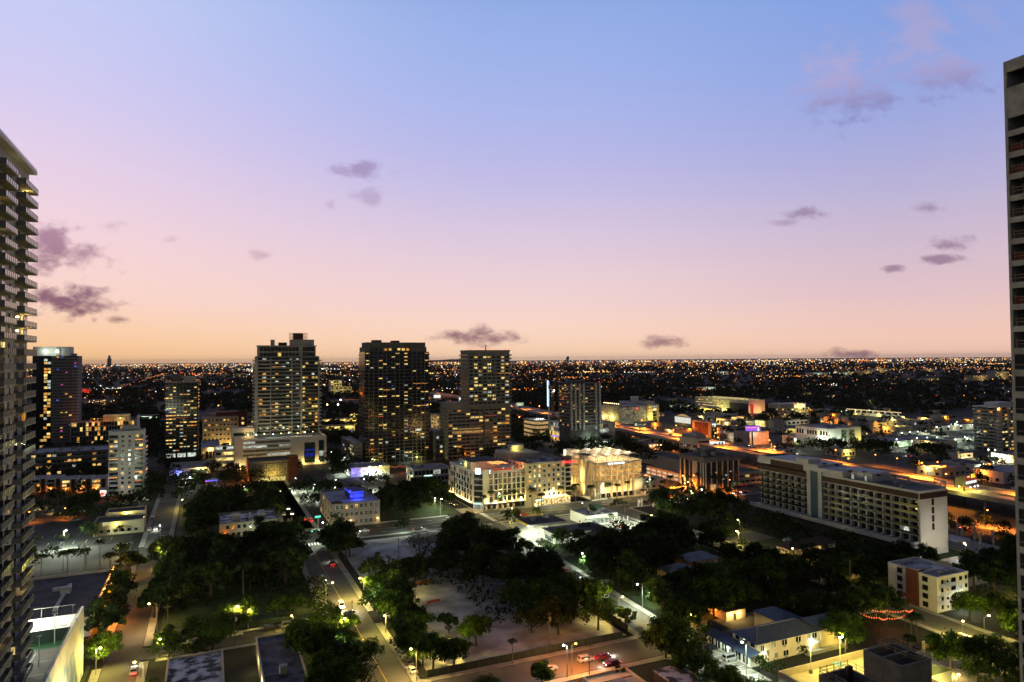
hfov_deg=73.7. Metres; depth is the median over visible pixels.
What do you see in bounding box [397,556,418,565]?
broadleaf tree
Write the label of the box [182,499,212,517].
broadleaf tree
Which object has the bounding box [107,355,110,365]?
tower
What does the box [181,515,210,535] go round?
broadleaf tree
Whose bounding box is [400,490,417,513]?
broadleaf tree
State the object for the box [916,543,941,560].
broadleaf tree
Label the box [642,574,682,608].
broadleaf tree
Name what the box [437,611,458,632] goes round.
broadleaf tree
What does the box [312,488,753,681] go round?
line
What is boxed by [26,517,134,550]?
parking lot
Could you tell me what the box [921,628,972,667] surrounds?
broadleaf tree
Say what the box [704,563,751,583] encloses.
broadleaf tree
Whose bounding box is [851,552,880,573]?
broadleaf tree
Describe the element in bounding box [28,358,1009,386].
city lights
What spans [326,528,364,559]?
broadleaf tree
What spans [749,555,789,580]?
broadleaf tree
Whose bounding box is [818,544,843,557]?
broadleaf tree
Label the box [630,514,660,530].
broadleaf tree
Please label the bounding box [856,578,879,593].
broadleaf tree
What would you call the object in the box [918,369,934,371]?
block
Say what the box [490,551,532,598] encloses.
broadleaf tree
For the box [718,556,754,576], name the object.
broadleaf tree
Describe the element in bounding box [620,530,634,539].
broadleaf tree
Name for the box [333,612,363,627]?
broadleaf tree
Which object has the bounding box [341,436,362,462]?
terrace wing
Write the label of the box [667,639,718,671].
broadleaf tree
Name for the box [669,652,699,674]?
broadleaf tree
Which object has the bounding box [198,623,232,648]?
broadleaf tree
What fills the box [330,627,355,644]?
broadleaf tree
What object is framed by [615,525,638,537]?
broadleaf tree
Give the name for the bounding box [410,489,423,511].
broadleaf tree
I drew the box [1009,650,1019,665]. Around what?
broadleaf tree
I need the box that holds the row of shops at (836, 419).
[820,416,850,424]
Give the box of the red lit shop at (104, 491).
[98,487,107,495]
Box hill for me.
[429,359,460,362]
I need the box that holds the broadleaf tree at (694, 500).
[688,496,699,520]
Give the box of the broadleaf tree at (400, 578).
[381,569,416,593]
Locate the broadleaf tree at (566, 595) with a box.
[543,589,579,624]
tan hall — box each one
[321,417,356,423]
[322,424,354,431]
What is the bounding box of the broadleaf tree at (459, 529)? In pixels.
[434,519,471,546]
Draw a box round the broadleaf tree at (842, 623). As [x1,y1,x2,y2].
[818,606,869,648]
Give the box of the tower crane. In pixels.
[548,356,568,419]
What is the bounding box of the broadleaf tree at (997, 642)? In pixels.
[973,628,1019,667]
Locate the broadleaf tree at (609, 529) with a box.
[601,526,620,539]
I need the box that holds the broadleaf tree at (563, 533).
[551,526,573,544]
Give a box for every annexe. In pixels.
[641,473,663,489]
[939,556,967,567]
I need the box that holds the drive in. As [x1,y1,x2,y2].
[570,503,627,524]
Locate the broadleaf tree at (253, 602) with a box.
[225,594,259,614]
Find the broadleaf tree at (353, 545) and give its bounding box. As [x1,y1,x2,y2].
[338,533,362,556]
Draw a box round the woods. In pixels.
[26,360,1012,453]
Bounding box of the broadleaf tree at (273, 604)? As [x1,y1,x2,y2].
[261,593,289,616]
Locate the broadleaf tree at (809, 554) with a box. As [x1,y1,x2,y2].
[800,546,824,563]
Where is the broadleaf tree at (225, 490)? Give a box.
[211,487,232,497]
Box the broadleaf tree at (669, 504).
[655,497,679,515]
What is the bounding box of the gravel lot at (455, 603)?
[341,535,625,670]
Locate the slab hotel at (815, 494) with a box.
[750,453,948,557]
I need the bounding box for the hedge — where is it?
[427,631,622,676]
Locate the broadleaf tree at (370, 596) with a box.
[355,586,382,611]
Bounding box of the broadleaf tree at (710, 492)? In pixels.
[704,488,720,497]
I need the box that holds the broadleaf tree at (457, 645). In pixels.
[437,636,473,664]
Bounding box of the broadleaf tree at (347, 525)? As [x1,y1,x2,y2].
[331,517,359,534]
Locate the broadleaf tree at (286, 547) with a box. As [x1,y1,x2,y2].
[260,543,297,578]
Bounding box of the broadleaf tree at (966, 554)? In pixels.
[948,548,995,589]
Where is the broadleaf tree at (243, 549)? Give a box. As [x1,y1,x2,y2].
[210,536,249,568]
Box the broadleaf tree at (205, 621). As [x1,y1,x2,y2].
[197,618,217,625]
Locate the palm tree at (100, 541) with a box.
[94,538,105,565]
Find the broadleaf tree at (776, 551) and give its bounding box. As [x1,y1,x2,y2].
[768,547,788,558]
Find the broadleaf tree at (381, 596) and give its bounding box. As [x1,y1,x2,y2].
[372,586,405,618]
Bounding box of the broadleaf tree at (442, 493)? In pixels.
[429,485,455,510]
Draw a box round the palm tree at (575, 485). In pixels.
[571,483,580,501]
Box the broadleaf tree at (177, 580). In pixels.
[162,561,203,603]
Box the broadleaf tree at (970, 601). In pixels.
[948,588,993,622]
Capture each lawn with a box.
[82,665,90,681]
[153,645,347,681]
[160,562,315,636]
[380,501,458,520]
[539,533,698,564]
[574,546,827,621]
[738,531,962,586]
[742,494,1003,555]
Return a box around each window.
[166,452,195,457]
[304,442,314,462]
[319,440,323,461]
[474,474,481,478]
[474,480,482,484]
[474,485,482,490]
[474,491,482,495]
[474,497,482,502]
[474,504,482,509]
[680,440,708,447]
[722,643,726,651]
[736,651,740,659]
[760,645,764,651]
[781,639,787,645]
[783,649,788,656]
[795,635,800,642]
[811,632,816,638]
[922,576,927,581]
[922,584,927,590]
[1014,354,1023,369]
[1015,376,1023,391]
[1015,398,1023,413]
[1016,420,1023,435]
[1016,442,1023,457]
[1017,464,1023,480]
[1018,486,1023,502]
[1018,508,1023,524]
[1019,530,1023,546]
[1019,552,1023,568]
[1020,575,1023,591]
[1021,597,1023,613]
[1021,619,1023,635]
[1022,642,1023,657]
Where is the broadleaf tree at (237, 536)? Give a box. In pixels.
[225,533,251,559]
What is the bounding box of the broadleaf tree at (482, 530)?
[462,522,501,553]
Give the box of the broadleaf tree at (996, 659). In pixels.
[983,648,1019,680]
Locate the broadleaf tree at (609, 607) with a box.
[573,593,623,630]
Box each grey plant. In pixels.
[329,380,341,385]
[329,386,351,393]
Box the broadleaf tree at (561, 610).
[533,591,580,634]
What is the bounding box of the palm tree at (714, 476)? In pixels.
[710,475,717,484]
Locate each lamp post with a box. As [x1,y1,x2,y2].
[36,635,41,666]
[52,613,56,643]
[809,644,813,673]
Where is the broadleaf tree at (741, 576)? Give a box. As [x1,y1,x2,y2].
[718,564,753,582]
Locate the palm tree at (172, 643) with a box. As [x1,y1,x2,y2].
[166,641,176,656]
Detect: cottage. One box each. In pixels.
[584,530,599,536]
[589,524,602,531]
[655,563,691,575]
[675,551,719,567]
[708,602,745,621]
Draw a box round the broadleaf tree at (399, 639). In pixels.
[388,626,429,657]
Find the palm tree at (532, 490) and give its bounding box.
[527,487,535,506]
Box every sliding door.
[0,373,4,378]
[0,388,4,394]
[0,403,3,410]
[0,419,3,426]
[0,435,3,443]
[0,451,3,459]
[0,466,3,475]
[21,470,24,478]
[22,413,25,420]
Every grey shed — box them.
[863,434,943,446]
[891,430,929,435]
[913,422,973,432]
[945,436,973,442]
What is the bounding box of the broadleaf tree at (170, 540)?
[154,533,189,556]
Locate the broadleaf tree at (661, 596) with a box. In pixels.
[650,587,683,618]
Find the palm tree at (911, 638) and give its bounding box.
[901,634,916,649]
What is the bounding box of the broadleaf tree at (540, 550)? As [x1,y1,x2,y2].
[519,543,562,569]
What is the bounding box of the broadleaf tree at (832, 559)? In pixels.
[816,551,843,575]
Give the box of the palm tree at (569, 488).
[566,487,573,502]
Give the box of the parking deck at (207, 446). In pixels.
[201,440,219,462]
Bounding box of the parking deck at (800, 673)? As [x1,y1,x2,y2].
[778,648,938,681]
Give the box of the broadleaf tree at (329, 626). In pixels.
[307,614,352,631]
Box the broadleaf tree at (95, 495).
[78,488,101,504]
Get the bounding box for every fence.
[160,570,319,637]
[427,598,439,603]
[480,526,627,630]
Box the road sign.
[732,480,741,485]
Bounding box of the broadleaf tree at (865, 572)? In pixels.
[854,564,878,582]
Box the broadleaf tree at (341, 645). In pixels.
[318,637,364,662]
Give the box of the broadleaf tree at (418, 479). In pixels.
[410,476,423,484]
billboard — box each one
[515,402,523,418]
[634,422,645,439]
[710,441,724,443]
[745,426,759,444]
[954,473,978,504]
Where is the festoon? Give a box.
[861,609,912,635]
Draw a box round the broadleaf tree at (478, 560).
[456,544,501,587]
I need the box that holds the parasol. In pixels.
[832,661,845,669]
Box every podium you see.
[170,460,210,474]
[549,420,614,440]
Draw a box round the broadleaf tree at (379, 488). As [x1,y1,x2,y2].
[377,482,395,494]
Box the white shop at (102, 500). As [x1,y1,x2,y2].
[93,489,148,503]
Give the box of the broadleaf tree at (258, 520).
[244,515,282,534]
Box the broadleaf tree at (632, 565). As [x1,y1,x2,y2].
[613,548,653,591]
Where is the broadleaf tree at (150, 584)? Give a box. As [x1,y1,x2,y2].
[147,574,177,588]
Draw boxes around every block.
[29,444,108,474]
[70,414,139,443]
[144,372,150,378]
[216,409,246,426]
[235,373,247,376]
[247,413,252,426]
[431,413,439,429]
[619,396,654,404]
[690,386,724,389]
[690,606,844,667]
[715,371,728,374]
[734,430,768,444]
[805,372,827,376]
[867,368,888,372]
[869,420,893,432]
[917,378,938,382]
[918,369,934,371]
[964,375,989,380]
[986,371,1008,378]
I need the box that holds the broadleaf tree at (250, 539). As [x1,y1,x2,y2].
[239,529,267,549]
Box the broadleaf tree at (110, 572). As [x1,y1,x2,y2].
[106,568,130,580]
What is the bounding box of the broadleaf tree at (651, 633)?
[640,618,683,657]
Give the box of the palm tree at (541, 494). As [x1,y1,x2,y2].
[536,493,545,505]
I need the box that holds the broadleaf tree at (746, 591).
[724,574,768,603]
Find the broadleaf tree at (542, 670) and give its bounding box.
[530,659,555,681]
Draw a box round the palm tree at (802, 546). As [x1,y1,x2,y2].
[798,544,807,549]
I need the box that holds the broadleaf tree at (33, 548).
[27,545,38,555]
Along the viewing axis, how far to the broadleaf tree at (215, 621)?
210.60 m
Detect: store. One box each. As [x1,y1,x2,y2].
[82,388,91,393]
[246,454,297,482]
[631,436,667,441]
[641,421,660,429]
[664,427,691,433]
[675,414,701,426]
[692,419,716,438]
[697,415,714,420]
[705,411,737,415]
[717,426,726,433]
[721,420,743,426]
[722,425,743,431]
[730,419,754,425]
[761,446,793,452]
[768,419,783,427]
[770,426,795,433]
[817,412,840,418]
[825,446,855,456]
[882,417,906,422]
[882,425,912,432]
[912,438,956,451]
[917,416,944,422]
[917,462,966,477]
[928,414,952,420]
[942,458,991,471]
[949,417,972,422]
[972,465,1014,483]
[991,451,1013,462]
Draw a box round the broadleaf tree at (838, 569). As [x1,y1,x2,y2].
[832,559,858,580]
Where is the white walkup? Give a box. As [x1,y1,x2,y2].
[888,557,967,612]
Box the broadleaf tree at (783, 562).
[773,555,805,586]
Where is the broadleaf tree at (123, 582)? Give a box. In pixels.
[100,571,141,594]
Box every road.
[98,493,176,681]
[121,625,351,663]
[135,483,760,560]
[145,440,553,466]
[268,481,411,681]
[301,473,405,482]
[433,576,990,681]
[483,522,748,681]
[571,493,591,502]
[610,507,1014,649]
[951,516,1015,534]
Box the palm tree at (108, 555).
[102,552,117,568]
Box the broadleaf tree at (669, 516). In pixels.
[653,508,676,523]
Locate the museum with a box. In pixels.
[768,402,809,417]
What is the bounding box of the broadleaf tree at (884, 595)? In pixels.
[869,584,909,615]
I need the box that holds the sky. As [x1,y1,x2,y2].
[0,0,1023,363]
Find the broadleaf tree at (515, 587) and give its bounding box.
[495,575,536,610]
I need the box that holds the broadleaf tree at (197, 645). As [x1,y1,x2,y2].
[184,639,211,653]
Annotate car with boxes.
[129,666,137,675]
[228,630,242,637]
[263,623,279,631]
[280,620,291,628]
[337,599,344,608]
[343,610,355,614]
[395,650,406,657]
[401,658,413,665]
[405,665,417,674]
[548,664,557,670]
[577,653,594,662]
[594,652,610,660]
[603,658,620,666]
[704,643,717,650]
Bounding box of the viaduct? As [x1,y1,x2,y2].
[330,395,512,401]
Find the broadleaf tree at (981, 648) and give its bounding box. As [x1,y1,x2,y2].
[962,632,997,658]
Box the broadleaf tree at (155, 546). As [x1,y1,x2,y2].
[146,535,176,559]
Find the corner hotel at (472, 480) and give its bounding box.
[448,456,525,509]
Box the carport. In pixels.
[653,665,703,681]
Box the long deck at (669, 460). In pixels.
[643,451,760,483]
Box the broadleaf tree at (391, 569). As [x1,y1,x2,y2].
[378,562,396,579]
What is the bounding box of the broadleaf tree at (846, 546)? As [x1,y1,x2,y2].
[835,538,864,554]
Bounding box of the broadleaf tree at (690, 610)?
[663,598,710,623]
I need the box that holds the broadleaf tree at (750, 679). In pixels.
[732,671,769,681]
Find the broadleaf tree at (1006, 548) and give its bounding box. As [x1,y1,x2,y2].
[975,543,1015,586]
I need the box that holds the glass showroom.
[724,431,733,441]
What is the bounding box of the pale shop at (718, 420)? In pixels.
[716,418,729,424]
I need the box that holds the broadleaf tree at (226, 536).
[209,532,233,540]
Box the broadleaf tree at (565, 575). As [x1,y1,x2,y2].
[546,564,579,593]
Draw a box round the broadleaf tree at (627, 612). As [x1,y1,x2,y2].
[616,606,636,623]
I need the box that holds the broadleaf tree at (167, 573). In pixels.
[147,563,188,593]
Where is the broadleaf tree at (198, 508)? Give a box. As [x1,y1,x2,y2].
[185,504,209,525]
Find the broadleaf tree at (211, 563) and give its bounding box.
[195,560,230,592]
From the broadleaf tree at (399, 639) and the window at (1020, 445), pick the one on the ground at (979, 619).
the broadleaf tree at (399, 639)
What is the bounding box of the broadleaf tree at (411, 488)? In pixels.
[405,484,427,502]
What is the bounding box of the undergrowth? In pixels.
[163,508,1017,623]
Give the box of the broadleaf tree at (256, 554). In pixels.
[237,545,269,580]
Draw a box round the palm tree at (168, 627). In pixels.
[163,624,175,633]
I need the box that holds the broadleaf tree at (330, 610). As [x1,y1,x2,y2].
[309,600,343,622]
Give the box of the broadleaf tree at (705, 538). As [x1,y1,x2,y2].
[698,528,728,554]
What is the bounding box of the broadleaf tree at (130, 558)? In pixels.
[112,550,150,573]
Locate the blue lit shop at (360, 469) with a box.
[345,461,389,476]
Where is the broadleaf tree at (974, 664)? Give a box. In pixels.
[956,655,1001,681]
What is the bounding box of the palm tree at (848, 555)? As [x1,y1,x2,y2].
[840,551,859,581]
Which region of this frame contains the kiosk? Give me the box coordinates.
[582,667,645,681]
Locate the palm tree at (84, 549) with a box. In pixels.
[79,547,91,569]
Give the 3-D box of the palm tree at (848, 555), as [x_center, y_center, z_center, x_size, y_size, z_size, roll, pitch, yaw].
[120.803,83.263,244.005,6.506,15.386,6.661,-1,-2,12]
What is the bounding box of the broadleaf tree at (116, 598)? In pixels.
[88,587,129,613]
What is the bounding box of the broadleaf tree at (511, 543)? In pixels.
[495,526,531,552]
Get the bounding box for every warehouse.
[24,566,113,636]
[796,423,860,446]
[896,419,933,425]
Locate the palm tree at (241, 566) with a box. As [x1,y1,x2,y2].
[233,561,252,595]
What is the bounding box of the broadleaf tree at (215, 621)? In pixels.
[204,614,230,626]
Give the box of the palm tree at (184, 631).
[180,629,189,647]
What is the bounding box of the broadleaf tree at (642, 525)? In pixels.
[631,524,651,530]
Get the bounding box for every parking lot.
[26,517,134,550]
[27,541,133,576]
[176,467,422,537]
[299,483,397,506]
[392,450,759,508]
[455,483,757,513]
[505,515,638,540]
[702,645,770,680]
[718,429,1014,489]
[726,530,773,543]
[916,649,1011,681]
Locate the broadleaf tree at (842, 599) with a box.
[818,590,860,615]
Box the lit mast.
[547,381,554,430]
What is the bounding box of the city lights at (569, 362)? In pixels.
[91,358,1010,388]
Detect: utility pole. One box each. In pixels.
[231,613,238,645]
[546,613,552,645]
[585,645,591,674]
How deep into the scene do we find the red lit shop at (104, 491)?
431.38 m
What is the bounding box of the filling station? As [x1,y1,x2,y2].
[516,514,605,543]
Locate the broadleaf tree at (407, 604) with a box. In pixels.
[387,593,426,617]
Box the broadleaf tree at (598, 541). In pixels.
[577,532,605,559]
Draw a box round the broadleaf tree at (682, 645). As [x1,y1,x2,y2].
[666,637,701,657]
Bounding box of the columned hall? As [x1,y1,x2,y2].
[849,409,904,417]
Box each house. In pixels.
[165,649,224,681]
[219,508,277,536]
[255,633,306,681]
[320,486,379,526]
[595,438,619,446]
[632,440,662,451]
[716,414,726,417]
[774,536,836,555]
[861,430,872,435]
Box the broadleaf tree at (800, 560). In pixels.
[783,551,812,584]
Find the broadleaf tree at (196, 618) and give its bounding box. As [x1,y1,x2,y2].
[184,613,206,628]
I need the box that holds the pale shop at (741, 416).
[728,415,746,419]
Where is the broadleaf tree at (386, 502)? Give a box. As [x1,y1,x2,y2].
[376,487,401,517]
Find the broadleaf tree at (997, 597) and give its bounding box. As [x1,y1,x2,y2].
[983,591,1009,619]
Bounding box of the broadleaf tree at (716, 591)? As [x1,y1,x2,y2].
[685,574,735,618]
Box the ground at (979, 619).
[25,357,1018,681]
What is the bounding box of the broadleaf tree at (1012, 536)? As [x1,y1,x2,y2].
[1007,533,1015,545]
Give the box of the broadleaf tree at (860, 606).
[835,587,869,612]
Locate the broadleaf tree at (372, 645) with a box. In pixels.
[340,631,385,663]
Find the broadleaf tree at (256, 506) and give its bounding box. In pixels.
[238,500,265,510]
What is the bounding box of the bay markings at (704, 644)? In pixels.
[48,534,764,679]
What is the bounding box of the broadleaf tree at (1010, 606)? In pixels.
[993,599,1017,610]
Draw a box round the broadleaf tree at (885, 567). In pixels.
[876,554,899,577]
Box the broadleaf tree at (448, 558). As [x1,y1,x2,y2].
[427,549,457,575]
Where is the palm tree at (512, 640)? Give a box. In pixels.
[507,638,517,663]
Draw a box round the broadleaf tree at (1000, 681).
[986,677,1016,681]
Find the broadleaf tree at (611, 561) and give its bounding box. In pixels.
[598,549,625,575]
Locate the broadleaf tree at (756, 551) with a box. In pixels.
[747,548,773,561]
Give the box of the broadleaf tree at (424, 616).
[401,609,436,623]
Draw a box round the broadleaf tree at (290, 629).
[282,618,308,648]
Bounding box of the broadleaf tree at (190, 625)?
[181,620,202,638]
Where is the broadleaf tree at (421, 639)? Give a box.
[404,627,444,669]
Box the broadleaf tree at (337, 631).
[322,625,359,642]
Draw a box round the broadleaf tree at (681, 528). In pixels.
[680,527,696,551]
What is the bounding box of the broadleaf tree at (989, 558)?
[965,551,1011,589]
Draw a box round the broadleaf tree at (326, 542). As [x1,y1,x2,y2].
[317,526,348,553]
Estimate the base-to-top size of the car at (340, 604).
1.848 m
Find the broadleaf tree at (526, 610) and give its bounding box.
[510,600,549,632]
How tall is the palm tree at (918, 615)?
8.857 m
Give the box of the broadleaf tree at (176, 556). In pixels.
[151,545,191,574]
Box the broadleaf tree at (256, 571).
[231,556,270,589]
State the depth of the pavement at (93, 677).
223.70 m
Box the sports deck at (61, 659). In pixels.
[25,604,83,681]
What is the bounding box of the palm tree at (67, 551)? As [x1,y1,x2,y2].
[60,548,75,573]
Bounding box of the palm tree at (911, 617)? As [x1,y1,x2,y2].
[903,614,919,647]
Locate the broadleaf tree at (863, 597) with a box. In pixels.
[840,584,882,615]
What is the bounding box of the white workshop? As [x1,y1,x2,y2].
[782,434,819,447]
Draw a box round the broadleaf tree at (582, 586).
[566,574,614,603]
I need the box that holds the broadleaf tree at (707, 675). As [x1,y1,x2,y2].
[691,656,746,681]
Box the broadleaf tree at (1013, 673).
[1001,666,1019,681]
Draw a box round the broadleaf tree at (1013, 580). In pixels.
[1008,567,1017,597]
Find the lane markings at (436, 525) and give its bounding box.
[308,490,712,545]
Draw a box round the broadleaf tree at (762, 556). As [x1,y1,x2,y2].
[757,552,780,562]
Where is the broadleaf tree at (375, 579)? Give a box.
[361,571,385,592]
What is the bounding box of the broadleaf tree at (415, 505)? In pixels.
[396,496,422,515]
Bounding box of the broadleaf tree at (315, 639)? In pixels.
[288,620,334,658]
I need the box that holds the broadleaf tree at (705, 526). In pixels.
[694,519,727,552]
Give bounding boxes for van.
[721,651,736,661]
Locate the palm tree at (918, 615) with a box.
[909,611,925,642]
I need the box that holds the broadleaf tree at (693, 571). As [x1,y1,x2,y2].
[682,561,707,581]
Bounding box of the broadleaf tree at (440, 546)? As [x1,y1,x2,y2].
[430,543,455,559]
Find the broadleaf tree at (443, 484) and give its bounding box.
[438,478,448,488]
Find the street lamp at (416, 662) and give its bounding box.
[410,648,416,680]
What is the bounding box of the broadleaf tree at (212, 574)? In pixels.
[184,560,233,600]
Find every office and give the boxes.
[93,512,146,536]
[105,505,146,515]
[406,463,447,481]
[679,431,709,451]
[679,447,740,490]
[945,451,972,458]
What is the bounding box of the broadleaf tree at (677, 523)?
[666,514,695,533]
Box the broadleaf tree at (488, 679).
[472,671,499,681]
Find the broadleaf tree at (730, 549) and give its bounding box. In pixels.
[718,542,746,558]
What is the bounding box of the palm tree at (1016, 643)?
[1012,641,1018,648]
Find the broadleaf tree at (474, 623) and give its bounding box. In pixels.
[455,612,494,646]
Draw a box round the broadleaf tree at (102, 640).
[83,628,123,663]
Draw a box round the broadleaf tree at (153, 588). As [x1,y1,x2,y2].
[141,582,170,606]
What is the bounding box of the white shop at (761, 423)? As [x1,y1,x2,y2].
[755,420,767,426]
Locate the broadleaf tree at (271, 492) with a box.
[264,489,284,502]
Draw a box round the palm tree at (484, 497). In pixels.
[480,494,487,511]
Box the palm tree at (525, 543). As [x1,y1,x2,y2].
[521,541,532,552]
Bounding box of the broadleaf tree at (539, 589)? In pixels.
[519,577,566,604]
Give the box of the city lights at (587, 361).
[87,358,1007,383]
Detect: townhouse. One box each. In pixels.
[31,475,49,491]
[46,474,64,491]
[61,475,79,491]
[76,475,94,492]
[91,474,107,489]
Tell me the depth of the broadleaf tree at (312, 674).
170.87 m
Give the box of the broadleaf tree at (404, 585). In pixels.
[387,582,416,599]
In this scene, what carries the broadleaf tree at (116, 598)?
on the pavement at (93, 677)
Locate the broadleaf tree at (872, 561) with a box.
[848,554,886,582]
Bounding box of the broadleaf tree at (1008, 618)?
[995,605,1018,638]
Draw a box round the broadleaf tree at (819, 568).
[800,555,833,589]
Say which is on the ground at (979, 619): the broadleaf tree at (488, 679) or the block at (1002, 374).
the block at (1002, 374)
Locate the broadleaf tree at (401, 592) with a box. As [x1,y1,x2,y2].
[377,586,411,616]
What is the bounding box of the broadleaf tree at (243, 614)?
[217,601,253,630]
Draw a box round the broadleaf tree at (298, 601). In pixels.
[278,592,306,613]
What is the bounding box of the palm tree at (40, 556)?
[34,554,48,576]
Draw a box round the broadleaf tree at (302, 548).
[273,535,312,574]
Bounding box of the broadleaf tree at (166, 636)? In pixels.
[144,625,195,657]
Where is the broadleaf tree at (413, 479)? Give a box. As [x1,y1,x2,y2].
[396,477,418,491]
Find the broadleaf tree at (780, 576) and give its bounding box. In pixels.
[752,569,787,595]
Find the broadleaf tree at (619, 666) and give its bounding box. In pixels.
[614,665,628,671]
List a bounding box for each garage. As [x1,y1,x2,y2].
[214,426,326,470]
[523,418,547,435]
[562,447,642,498]
[601,403,658,423]
[602,403,626,406]
[646,465,679,482]
[695,396,764,415]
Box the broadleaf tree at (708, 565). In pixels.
[697,559,722,575]
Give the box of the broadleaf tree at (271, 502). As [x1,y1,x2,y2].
[260,496,283,514]
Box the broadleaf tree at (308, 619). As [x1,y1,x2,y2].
[295,615,331,624]
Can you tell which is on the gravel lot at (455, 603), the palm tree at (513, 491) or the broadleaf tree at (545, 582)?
the broadleaf tree at (545, 582)
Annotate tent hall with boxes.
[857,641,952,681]
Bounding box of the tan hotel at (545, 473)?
[494,444,575,506]
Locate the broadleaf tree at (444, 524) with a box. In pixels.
[439,514,468,532]
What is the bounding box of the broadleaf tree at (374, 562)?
[357,552,384,574]
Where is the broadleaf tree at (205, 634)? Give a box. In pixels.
[195,623,234,650]
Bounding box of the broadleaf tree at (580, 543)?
[561,531,595,559]
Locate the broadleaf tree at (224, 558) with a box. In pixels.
[205,539,243,567]
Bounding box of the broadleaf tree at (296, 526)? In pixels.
[273,515,311,540]
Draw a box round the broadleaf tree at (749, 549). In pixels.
[743,542,770,558]
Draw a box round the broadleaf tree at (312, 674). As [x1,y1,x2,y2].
[302,661,347,681]
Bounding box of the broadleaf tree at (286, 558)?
[261,546,305,584]
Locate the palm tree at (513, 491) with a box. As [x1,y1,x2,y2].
[509,490,516,508]
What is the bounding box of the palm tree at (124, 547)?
[119,544,130,569]
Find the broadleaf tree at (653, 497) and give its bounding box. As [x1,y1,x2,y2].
[647,484,669,503]
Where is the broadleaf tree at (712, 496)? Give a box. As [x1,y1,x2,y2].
[696,493,723,519]
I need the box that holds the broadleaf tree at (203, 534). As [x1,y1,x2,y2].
[192,530,225,555]
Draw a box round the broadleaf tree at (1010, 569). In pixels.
[995,562,1016,586]
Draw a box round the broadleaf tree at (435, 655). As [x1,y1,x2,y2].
[407,631,456,668]
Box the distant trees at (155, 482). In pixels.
[25,406,1014,673]
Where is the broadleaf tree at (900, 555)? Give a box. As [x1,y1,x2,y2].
[889,553,911,559]
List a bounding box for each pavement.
[88,492,180,681]
[155,482,876,681]
[262,480,421,681]
[500,522,699,676]
[617,508,1018,641]
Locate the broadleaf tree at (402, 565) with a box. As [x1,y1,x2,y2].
[383,558,411,579]
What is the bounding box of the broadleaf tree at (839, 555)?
[832,553,851,576]
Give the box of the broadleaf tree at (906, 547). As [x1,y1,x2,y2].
[887,539,918,556]
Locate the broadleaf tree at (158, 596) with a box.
[135,585,172,617]
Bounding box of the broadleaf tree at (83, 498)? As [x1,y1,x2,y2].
[63,493,94,513]
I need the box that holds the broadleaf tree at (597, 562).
[577,545,614,576]
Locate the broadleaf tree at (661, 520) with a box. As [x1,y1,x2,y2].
[647,515,674,533]
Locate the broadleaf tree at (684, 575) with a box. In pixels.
[671,567,698,595]
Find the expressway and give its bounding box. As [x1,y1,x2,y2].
[429,391,1014,509]
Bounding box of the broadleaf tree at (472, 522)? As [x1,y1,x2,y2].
[445,513,479,538]
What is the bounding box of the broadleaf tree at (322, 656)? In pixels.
[306,644,349,676]
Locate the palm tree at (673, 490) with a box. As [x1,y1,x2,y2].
[667,488,680,514]
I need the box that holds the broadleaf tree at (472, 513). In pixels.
[465,511,480,520]
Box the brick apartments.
[202,415,238,445]
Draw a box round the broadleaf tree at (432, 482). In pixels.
[417,476,440,491]
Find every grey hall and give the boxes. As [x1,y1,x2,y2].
[752,412,773,418]
[784,419,808,424]
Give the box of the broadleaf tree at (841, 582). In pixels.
[823,573,852,595]
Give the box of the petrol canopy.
[205,478,217,485]
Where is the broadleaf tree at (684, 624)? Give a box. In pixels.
[642,607,711,655]
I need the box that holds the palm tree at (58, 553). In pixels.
[54,551,70,570]
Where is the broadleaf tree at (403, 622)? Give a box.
[388,611,427,645]
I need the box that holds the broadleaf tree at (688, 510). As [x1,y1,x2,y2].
[677,500,696,516]
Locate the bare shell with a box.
[948,522,1000,552]
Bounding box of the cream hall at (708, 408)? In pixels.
[700,407,719,411]
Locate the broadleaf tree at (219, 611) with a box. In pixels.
[212,602,245,627]
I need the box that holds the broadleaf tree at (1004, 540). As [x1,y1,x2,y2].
[996,536,1016,561]
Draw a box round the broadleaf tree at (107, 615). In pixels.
[84,598,128,631]
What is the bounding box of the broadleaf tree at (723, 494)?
[714,486,739,513]
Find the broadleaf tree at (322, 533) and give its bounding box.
[315,521,348,542]
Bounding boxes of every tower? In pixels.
[0,129,38,681]
[31,347,81,448]
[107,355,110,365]
[165,372,198,466]
[252,333,321,435]
[358,340,429,462]
[429,345,511,459]
[558,380,600,446]
[972,401,1013,451]
[1003,55,1023,681]
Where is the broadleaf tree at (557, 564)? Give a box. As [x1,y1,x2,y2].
[526,549,565,579]
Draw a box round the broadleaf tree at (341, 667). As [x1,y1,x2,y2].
[323,653,378,681]
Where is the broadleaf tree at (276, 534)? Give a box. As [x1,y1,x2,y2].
[255,520,298,547]
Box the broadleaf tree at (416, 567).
[403,553,430,578]
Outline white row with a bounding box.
[140,414,158,419]
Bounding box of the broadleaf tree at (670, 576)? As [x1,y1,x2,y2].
[652,572,688,594]
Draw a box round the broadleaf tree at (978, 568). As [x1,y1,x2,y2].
[965,554,1012,592]
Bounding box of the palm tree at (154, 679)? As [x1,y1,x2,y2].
[145,676,160,681]
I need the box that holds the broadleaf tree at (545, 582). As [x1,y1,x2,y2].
[527,575,563,595]
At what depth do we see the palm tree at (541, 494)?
395.31 m

